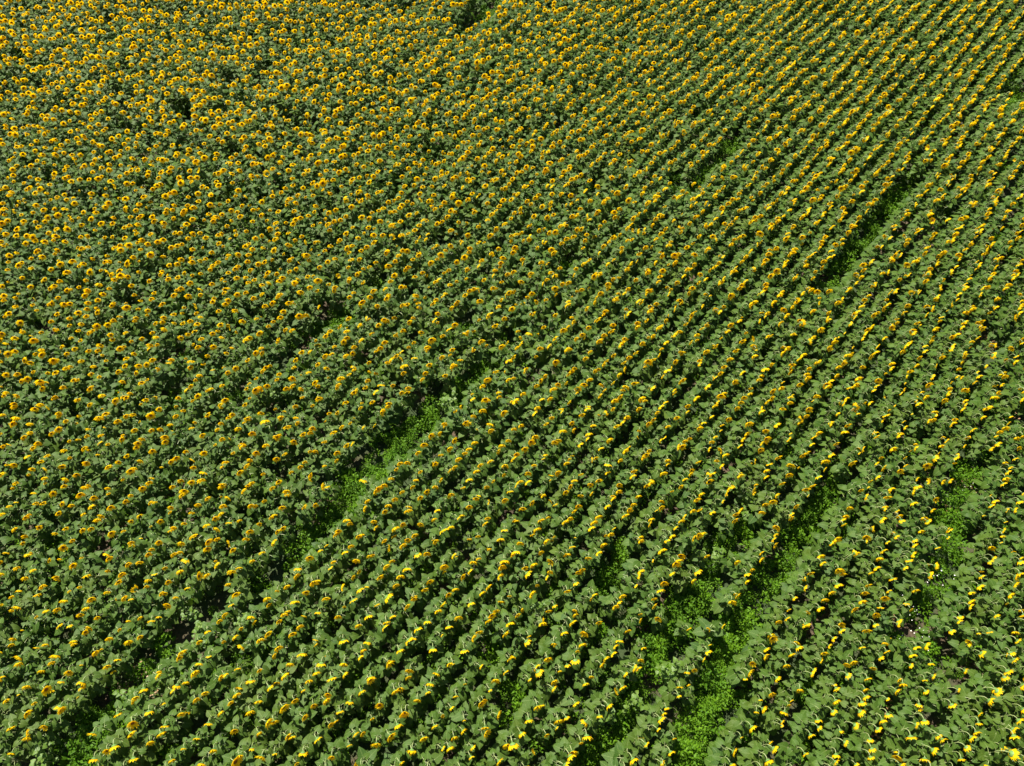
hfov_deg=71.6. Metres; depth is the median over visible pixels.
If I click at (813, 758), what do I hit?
sunflower
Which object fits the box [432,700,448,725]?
sunflower
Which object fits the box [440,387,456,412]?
leafy weed
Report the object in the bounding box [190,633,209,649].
leafy weed
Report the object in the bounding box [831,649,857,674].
sunflower
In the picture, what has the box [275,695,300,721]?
sunflower
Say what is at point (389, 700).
sunflower
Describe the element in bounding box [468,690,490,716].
sunflower
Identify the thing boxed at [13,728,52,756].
sunflower
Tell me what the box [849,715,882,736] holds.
sunflower
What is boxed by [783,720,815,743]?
sunflower
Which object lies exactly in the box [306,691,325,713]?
sunflower
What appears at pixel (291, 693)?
sunflower
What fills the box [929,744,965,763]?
sunflower
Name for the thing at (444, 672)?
sunflower
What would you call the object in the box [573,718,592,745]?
sunflower
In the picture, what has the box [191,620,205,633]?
leafy weed
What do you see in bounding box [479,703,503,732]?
sunflower
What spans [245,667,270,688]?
sunflower
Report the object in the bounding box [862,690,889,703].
sunflower
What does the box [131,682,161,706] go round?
sunflower
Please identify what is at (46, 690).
sunflower
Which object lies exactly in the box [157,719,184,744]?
sunflower
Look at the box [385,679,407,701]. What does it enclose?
sunflower
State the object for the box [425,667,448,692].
sunflower
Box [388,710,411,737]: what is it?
sunflower
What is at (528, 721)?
sunflower
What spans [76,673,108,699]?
sunflower
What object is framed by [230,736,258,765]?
sunflower
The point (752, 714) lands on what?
sunflower
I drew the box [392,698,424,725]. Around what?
sunflower
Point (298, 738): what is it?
sunflower
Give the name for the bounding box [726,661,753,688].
sunflower
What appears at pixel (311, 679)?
sunflower
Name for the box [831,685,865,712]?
sunflower
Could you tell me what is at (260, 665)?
sunflower
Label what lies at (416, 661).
sunflower
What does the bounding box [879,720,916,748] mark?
sunflower
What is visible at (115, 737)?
sunflower
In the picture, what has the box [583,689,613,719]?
sunflower
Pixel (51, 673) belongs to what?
sunflower
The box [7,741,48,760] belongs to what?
sunflower
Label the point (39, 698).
sunflower
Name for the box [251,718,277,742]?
sunflower
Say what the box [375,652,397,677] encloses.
sunflower
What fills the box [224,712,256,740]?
sunflower
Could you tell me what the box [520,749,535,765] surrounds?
sunflower
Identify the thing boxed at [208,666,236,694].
sunflower
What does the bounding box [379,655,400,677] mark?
sunflower
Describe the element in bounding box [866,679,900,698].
sunflower
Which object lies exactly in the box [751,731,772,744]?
sunflower
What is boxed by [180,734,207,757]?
sunflower
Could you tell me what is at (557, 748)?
sunflower
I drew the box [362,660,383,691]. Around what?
sunflower
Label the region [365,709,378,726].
sunflower
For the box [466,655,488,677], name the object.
sunflower
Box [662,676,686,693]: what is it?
sunflower
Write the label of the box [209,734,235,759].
sunflower
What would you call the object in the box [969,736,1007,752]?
sunflower
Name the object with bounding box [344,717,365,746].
sunflower
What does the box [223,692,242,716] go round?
sunflower
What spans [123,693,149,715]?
sunflower
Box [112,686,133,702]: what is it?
leafy weed
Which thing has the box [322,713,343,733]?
sunflower
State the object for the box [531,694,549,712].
sunflower
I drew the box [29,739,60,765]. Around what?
leafy weed
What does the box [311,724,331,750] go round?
sunflower
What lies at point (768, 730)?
sunflower
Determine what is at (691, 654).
sunflower
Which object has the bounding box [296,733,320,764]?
sunflower
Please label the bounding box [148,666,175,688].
sunflower
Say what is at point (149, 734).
sunflower
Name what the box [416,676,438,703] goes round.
sunflower
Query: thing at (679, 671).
sunflower
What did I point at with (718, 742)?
sunflower
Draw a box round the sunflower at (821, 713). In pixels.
[804,696,837,722]
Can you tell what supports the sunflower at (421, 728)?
on the ground
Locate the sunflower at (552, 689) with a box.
[534,676,559,700]
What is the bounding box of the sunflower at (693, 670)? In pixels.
[679,657,699,681]
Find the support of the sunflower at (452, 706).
on the ground
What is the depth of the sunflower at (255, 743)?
18.53 m
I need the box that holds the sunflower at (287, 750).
[269,735,293,758]
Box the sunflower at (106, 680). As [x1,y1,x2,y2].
[76,666,117,696]
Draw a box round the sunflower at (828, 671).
[823,665,851,686]
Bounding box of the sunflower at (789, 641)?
[768,637,801,660]
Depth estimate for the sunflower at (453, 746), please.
18.41 m
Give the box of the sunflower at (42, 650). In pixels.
[14,647,54,669]
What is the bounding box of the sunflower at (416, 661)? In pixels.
[403,654,425,681]
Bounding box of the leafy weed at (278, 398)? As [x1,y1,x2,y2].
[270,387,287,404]
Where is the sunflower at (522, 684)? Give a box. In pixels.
[517,670,533,692]
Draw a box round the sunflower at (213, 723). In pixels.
[203,710,230,729]
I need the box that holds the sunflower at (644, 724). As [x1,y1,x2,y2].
[636,714,660,740]
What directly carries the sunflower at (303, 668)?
on the ground
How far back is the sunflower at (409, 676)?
19.34 m
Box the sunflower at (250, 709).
[239,694,269,721]
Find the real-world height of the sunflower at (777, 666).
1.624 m
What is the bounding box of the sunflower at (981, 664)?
[968,659,1012,683]
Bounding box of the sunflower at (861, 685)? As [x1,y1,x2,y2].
[838,677,868,691]
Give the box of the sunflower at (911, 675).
[902,669,926,687]
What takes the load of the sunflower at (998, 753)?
on the ground
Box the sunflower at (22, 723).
[3,711,40,737]
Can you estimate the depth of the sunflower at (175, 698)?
19.12 m
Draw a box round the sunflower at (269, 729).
[255,709,281,740]
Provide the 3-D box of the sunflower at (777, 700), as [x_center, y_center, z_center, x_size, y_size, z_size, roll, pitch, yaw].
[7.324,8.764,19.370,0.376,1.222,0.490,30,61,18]
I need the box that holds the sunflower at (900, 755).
[870,732,905,762]
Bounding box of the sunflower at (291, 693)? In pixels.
[286,688,308,707]
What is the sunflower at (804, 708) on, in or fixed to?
on the ground
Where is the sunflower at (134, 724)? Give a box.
[124,706,159,733]
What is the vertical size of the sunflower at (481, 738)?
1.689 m
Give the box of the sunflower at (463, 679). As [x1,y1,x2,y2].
[455,671,476,692]
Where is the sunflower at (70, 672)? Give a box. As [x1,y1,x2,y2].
[64,657,100,681]
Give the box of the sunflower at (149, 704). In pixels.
[142,696,176,723]
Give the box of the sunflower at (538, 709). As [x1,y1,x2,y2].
[519,688,544,718]
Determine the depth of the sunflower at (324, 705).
18.85 m
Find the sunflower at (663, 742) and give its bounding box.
[650,734,674,758]
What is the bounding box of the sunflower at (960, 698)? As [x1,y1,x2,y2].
[949,684,995,710]
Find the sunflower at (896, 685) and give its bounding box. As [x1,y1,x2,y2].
[878,669,907,691]
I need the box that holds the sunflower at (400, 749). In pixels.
[387,742,407,765]
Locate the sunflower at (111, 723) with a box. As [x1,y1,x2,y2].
[87,714,117,738]
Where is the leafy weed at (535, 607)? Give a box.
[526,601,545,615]
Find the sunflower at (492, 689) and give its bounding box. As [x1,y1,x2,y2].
[476,680,498,698]
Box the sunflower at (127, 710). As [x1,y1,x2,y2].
[113,699,140,721]
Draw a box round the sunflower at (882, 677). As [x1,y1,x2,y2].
[874,669,900,690]
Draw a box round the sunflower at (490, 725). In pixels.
[474,710,498,740]
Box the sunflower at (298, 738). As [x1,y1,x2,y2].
[282,720,310,747]
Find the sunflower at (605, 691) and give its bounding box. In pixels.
[598,686,617,705]
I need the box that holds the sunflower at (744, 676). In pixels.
[722,666,750,686]
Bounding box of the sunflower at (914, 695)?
[891,691,922,714]
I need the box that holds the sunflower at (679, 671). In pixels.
[673,659,691,680]
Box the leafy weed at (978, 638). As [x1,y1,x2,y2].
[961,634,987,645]
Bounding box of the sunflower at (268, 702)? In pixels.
[252,685,273,708]
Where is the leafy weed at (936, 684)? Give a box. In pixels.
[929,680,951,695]
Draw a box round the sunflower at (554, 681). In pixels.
[542,669,559,691]
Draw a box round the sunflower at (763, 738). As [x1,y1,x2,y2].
[748,732,778,756]
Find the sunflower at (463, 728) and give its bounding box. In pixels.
[451,721,470,736]
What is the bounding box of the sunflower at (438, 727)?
[423,710,444,734]
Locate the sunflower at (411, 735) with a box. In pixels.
[401,729,426,761]
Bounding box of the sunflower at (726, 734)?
[719,724,746,746]
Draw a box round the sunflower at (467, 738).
[461,734,478,753]
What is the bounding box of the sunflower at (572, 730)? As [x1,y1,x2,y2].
[565,724,587,750]
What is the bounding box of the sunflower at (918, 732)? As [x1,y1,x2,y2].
[907,721,941,740]
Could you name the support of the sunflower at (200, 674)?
on the ground
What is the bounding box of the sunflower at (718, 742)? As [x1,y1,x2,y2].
[709,737,737,760]
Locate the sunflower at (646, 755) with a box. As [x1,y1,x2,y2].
[640,749,663,765]
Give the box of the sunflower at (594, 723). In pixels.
[576,710,598,735]
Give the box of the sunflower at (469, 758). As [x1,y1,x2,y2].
[458,742,476,765]
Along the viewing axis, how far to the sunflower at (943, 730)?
18.42 m
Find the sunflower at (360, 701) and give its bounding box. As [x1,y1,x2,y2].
[343,687,371,713]
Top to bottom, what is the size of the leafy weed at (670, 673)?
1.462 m
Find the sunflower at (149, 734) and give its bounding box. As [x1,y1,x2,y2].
[142,728,177,751]
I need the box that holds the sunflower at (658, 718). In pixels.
[638,703,664,729]
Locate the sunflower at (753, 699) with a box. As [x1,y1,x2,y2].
[739,694,766,720]
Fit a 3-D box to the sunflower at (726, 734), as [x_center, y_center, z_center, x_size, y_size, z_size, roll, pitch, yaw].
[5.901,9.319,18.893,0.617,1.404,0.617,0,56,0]
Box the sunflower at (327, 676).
[320,661,347,688]
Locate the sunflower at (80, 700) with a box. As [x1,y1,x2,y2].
[54,694,91,715]
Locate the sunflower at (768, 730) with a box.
[758,713,782,735]
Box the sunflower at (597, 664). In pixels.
[583,651,604,675]
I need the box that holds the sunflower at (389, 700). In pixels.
[373,691,393,716]
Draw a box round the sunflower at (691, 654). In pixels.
[682,647,705,673]
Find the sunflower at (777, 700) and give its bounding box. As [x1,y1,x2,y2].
[773,695,791,709]
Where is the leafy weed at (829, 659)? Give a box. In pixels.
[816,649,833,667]
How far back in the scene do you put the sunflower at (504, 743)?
18.34 m
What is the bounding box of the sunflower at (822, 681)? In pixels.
[810,675,839,694]
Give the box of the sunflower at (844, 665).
[827,653,853,672]
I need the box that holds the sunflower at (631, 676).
[610,657,636,682]
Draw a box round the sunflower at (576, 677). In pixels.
[572,671,589,693]
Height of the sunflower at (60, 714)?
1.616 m
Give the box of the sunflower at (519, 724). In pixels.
[508,718,525,739]
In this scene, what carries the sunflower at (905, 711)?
on the ground
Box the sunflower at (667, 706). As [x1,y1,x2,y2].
[654,695,672,712]
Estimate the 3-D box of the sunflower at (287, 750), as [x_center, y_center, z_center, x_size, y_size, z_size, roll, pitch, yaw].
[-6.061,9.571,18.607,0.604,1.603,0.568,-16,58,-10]
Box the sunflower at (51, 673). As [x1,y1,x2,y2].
[37,658,67,679]
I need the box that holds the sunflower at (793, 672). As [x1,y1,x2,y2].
[786,664,814,684]
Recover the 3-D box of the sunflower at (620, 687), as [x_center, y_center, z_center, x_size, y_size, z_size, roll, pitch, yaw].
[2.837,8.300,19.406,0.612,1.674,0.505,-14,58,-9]
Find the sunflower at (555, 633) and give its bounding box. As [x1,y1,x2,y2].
[540,629,561,656]
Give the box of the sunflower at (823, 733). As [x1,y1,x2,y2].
[812,728,848,750]
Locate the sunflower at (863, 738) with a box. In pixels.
[839,732,875,754]
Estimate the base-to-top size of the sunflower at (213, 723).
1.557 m
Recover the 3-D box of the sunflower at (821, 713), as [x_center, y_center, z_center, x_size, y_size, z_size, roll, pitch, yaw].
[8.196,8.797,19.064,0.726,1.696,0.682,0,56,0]
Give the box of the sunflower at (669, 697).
[658,679,684,702]
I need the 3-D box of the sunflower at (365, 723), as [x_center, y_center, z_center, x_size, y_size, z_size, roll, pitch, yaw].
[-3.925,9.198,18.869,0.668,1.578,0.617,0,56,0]
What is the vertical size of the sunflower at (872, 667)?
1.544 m
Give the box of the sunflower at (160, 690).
[140,675,165,694]
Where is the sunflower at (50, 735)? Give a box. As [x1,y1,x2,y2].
[22,719,61,746]
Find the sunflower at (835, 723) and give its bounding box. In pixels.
[816,717,843,737]
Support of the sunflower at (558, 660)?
on the ground
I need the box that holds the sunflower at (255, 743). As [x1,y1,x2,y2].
[249,735,270,753]
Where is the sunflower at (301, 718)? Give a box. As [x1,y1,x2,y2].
[291,705,318,727]
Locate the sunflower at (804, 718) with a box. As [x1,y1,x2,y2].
[792,711,821,739]
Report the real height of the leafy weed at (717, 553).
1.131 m
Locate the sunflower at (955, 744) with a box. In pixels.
[935,734,970,758]
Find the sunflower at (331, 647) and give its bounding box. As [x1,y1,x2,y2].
[323,641,343,662]
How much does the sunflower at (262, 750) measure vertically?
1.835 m
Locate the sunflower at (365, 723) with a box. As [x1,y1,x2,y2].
[351,717,371,742]
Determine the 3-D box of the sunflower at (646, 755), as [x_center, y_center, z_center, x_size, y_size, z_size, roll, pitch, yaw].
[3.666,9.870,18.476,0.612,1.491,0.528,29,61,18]
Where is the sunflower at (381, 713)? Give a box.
[374,694,393,718]
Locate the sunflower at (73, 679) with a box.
[57,668,82,689]
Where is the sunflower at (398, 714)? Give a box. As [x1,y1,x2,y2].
[394,696,414,720]
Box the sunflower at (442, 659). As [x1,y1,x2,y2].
[438,651,456,675]
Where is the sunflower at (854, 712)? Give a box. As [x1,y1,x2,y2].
[831,700,864,723]
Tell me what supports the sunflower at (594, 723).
on the ground
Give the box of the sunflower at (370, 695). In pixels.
[354,679,374,701]
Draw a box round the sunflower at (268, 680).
[261,672,282,703]
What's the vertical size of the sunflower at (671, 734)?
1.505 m
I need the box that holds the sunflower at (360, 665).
[349,646,371,673]
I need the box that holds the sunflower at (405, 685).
[389,673,412,694]
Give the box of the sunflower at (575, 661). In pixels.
[560,650,579,675]
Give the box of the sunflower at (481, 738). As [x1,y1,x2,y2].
[467,718,493,749]
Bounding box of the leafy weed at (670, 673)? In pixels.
[655,657,683,683]
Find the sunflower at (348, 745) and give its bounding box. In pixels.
[344,733,358,752]
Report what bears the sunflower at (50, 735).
on the ground
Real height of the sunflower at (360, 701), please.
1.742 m
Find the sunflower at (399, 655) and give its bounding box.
[391,639,413,661]
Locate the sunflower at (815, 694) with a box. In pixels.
[804,685,840,712]
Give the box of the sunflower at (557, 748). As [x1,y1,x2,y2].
[549,736,575,764]
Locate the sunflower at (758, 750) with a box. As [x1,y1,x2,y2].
[738,741,773,765]
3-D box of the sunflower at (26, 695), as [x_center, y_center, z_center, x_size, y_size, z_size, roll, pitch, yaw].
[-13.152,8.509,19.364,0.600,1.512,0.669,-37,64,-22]
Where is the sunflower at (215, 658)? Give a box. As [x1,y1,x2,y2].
[196,647,227,674]
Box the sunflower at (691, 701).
[680,682,696,706]
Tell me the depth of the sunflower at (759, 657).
19.50 m
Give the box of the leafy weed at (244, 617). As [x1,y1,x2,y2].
[233,612,254,631]
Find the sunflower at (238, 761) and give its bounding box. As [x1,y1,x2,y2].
[222,746,253,765]
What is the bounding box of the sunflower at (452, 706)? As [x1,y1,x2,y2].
[440,695,456,714]
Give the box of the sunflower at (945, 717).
[938,707,982,730]
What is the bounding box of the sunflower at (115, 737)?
[108,727,143,755]
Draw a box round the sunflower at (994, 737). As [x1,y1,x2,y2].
[973,718,1019,751]
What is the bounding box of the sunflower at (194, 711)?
[175,698,203,721]
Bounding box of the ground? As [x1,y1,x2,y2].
[0,0,1023,765]
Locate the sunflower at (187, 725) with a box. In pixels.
[160,708,193,739]
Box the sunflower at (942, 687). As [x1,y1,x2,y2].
[924,681,960,702]
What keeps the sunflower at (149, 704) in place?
on the ground
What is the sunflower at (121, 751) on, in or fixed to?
on the ground
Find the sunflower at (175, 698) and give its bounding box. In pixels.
[157,690,180,715]
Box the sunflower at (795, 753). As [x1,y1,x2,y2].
[775,734,808,763]
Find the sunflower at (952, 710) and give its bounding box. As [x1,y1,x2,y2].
[946,703,982,720]
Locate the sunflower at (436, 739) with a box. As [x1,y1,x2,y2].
[430,734,450,754]
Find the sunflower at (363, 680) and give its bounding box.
[360,668,380,689]
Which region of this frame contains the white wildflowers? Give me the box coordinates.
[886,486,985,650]
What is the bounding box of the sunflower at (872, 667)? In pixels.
[851,655,877,676]
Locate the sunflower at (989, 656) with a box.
[974,650,1018,668]
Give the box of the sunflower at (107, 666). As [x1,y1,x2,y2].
[101,652,132,678]
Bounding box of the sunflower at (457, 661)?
[445,652,462,674]
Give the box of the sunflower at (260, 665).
[251,655,271,685]
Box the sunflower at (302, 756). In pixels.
[298,742,322,759]
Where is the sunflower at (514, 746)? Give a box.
[497,724,530,753]
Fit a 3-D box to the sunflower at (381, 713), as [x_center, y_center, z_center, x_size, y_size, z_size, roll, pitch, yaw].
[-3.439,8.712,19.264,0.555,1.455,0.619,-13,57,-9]
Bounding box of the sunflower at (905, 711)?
[889,705,929,728]
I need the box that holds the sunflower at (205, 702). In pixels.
[189,686,214,710]
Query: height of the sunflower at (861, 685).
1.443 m
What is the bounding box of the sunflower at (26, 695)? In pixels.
[15,680,45,704]
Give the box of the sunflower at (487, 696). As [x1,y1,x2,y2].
[476,686,490,709]
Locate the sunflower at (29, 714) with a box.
[17,701,46,728]
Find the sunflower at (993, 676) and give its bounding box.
[963,665,1009,686]
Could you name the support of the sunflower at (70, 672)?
on the ground
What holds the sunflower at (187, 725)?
on the ground
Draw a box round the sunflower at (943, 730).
[932,723,976,745]
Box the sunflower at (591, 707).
[583,702,603,725]
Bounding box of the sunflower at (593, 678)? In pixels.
[580,659,603,687]
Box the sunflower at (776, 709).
[768,700,789,719]
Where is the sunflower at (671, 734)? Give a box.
[654,722,677,749]
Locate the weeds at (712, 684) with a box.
[0,0,1023,765]
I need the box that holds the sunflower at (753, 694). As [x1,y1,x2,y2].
[746,690,762,700]
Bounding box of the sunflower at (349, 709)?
[333,695,355,717]
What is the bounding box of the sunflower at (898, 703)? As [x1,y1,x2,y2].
[891,698,921,716]
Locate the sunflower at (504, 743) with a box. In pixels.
[495,727,511,755]
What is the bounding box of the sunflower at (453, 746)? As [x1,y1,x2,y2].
[435,730,459,754]
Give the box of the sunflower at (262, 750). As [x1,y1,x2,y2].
[254,741,285,765]
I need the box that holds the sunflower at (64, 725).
[40,713,74,732]
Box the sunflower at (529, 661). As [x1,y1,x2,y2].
[521,658,541,674]
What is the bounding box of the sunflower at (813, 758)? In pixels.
[806,750,838,765]
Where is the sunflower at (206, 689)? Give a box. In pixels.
[199,681,226,705]
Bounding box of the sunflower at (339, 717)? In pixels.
[328,710,346,727]
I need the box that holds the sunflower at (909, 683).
[900,679,929,700]
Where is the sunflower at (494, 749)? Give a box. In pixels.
[486,742,508,765]
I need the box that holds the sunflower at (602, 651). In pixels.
[588,646,610,667]
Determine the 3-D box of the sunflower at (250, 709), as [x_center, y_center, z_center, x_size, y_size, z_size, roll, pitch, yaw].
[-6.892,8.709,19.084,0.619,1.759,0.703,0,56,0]
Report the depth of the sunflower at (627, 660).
19.39 m
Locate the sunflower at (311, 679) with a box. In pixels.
[302,666,325,686]
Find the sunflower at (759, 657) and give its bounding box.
[742,645,769,670]
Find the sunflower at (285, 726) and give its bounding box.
[276,721,302,747]
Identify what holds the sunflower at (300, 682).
on the ground
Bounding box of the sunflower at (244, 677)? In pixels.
[235,674,260,696]
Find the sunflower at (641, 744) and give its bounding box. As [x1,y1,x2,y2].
[627,728,648,751]
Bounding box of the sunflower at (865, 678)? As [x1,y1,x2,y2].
[842,666,871,686]
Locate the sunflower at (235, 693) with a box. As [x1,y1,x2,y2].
[227,677,257,709]
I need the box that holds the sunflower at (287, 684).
[275,660,303,691]
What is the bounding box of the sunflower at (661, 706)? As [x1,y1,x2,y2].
[649,702,665,716]
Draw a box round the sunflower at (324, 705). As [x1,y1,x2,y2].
[315,688,336,713]
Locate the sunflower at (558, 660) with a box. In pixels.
[547,655,565,679]
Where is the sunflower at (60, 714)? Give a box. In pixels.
[52,699,83,721]
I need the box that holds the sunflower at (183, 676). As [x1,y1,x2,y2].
[172,674,200,696]
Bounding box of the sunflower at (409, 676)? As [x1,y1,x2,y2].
[399,664,415,686]
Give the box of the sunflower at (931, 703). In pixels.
[918,690,955,712]
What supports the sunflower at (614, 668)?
on the ground
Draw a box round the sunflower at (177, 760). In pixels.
[165,745,191,765]
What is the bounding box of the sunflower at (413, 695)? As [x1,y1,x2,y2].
[406,684,429,712]
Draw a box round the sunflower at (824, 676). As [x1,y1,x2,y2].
[812,673,836,687]
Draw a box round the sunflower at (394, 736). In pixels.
[381,724,401,744]
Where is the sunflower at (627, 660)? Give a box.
[622,656,642,681]
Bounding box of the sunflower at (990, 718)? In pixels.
[970,714,1018,735]
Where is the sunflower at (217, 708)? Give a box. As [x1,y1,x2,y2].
[211,700,237,722]
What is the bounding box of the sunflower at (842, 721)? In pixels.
[828,712,858,736]
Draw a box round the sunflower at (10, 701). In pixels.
[1,687,33,708]
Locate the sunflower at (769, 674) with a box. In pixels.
[750,666,780,689]
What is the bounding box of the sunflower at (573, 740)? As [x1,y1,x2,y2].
[555,734,579,764]
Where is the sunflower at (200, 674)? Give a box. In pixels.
[188,662,213,683]
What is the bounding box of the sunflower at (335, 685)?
[321,680,345,706]
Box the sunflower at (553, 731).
[534,713,563,737]
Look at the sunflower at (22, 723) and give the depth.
18.48 m
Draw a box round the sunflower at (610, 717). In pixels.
[598,707,616,726]
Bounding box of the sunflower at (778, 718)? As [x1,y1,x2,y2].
[759,710,784,726]
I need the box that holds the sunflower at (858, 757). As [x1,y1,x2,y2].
[843,736,874,765]
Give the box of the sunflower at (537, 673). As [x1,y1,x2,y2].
[519,658,543,686]
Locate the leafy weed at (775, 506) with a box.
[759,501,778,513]
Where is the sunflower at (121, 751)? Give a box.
[102,733,134,756]
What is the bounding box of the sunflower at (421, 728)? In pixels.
[416,722,435,743]
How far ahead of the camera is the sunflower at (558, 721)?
18.68 m
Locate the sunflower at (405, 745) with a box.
[403,737,423,761]
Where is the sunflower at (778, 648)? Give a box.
[767,642,796,663]
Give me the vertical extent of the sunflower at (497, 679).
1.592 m
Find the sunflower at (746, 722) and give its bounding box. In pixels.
[725,709,756,741]
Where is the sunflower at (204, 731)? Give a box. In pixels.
[193,725,214,742]
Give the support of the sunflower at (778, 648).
on the ground
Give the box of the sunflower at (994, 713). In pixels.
[979,705,1022,729]
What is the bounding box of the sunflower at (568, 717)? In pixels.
[554,706,572,721]
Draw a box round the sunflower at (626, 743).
[610,737,639,765]
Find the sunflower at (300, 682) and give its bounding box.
[296,674,319,705]
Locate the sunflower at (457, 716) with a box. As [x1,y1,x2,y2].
[449,701,474,726]
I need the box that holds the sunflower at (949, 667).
[935,660,966,682]
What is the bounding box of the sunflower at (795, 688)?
[775,676,803,699]
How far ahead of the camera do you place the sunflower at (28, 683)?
19.29 m
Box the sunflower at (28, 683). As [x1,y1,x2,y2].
[22,674,50,689]
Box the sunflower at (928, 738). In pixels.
[918,725,947,743]
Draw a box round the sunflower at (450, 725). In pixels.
[446,718,467,742]
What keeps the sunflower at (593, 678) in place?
on the ground
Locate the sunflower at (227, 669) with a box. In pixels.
[217,664,241,685]
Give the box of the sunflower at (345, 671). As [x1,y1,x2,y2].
[331,664,354,688]
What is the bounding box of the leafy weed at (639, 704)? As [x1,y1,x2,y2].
[622,690,648,714]
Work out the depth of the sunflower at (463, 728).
18.66 m
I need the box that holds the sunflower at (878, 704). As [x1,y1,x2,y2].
[862,697,893,725]
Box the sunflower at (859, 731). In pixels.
[842,724,873,742]
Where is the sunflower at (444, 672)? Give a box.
[430,660,451,681]
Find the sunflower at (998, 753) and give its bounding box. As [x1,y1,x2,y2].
[961,734,1019,764]
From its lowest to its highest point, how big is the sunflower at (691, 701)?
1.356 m
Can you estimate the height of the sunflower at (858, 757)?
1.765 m
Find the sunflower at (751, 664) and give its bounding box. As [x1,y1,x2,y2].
[732,649,755,669]
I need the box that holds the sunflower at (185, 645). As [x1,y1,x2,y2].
[176,639,199,663]
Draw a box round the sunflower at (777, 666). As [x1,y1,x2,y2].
[762,651,789,676]
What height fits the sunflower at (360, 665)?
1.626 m
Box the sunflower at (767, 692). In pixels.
[748,679,775,702]
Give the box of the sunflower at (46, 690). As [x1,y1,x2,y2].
[39,679,72,704]
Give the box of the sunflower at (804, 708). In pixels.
[791,705,822,726]
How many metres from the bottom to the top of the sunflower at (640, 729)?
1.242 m
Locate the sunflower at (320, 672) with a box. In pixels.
[312,658,331,680]
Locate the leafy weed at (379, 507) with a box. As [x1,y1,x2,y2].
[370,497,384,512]
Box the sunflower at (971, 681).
[954,675,1003,702]
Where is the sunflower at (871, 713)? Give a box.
[852,703,887,727]
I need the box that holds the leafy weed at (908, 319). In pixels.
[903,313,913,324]
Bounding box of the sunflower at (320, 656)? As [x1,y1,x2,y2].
[314,647,339,670]
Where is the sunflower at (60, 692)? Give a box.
[49,681,76,698]
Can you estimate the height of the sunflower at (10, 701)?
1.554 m
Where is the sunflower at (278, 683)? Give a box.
[274,670,292,692]
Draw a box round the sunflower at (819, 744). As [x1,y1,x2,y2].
[811,739,841,759]
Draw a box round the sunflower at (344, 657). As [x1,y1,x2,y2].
[339,649,363,673]
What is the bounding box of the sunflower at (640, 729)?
[630,724,643,742]
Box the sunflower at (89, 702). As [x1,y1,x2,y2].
[73,691,97,706]
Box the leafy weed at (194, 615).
[181,605,202,621]
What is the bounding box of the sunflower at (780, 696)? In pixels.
[777,690,793,701]
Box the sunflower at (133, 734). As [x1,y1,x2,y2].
[124,720,154,745]
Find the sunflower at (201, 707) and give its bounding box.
[184,702,204,718]
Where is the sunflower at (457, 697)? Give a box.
[445,682,466,705]
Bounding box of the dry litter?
[105,8,1023,753]
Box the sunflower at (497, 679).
[485,665,506,686]
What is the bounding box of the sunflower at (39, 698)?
[29,691,59,714]
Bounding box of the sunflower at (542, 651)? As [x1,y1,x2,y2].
[534,645,555,668]
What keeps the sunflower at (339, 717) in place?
on the ground
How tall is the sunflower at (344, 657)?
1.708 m
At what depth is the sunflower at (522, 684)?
19.38 m
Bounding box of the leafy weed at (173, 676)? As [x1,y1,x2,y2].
[157,658,181,681]
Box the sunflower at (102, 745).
[89,738,123,765]
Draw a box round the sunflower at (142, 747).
[129,739,159,765]
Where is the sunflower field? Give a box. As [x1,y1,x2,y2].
[0,0,1023,765]
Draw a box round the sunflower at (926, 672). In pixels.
[911,664,935,689]
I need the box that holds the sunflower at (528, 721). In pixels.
[512,703,537,734]
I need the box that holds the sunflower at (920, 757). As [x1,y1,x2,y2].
[895,743,930,764]
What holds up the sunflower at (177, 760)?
on the ground
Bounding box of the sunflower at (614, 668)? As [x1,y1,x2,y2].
[605,663,627,685]
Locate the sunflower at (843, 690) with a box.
[839,681,869,706]
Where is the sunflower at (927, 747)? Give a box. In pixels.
[905,732,938,756]
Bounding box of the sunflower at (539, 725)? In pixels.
[531,720,550,746]
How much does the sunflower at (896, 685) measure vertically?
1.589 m
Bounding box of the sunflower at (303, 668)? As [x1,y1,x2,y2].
[286,647,313,673]
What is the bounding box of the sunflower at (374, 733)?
[370,725,393,750]
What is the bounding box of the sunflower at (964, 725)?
[936,713,982,736]
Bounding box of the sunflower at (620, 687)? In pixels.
[602,677,626,697]
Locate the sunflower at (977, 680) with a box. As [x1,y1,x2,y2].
[961,677,995,698]
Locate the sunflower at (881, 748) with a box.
[870,737,897,753]
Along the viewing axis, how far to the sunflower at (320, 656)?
19.37 m
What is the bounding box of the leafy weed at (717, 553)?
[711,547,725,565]
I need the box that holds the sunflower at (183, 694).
[165,678,189,708]
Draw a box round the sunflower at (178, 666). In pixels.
[156,658,185,685]
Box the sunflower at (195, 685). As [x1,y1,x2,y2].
[180,670,198,688]
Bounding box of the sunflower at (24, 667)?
[14,648,50,675]
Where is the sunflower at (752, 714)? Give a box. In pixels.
[735,699,761,717]
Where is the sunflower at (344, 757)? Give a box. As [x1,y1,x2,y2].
[327,735,350,765]
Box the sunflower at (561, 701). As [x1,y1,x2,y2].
[554,686,579,714]
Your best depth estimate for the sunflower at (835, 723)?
18.68 m
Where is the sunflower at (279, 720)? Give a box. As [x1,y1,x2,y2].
[266,702,289,731]
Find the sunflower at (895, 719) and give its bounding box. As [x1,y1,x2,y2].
[875,711,919,736]
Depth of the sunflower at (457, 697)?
19.13 m
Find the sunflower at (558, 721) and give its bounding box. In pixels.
[542,706,568,729]

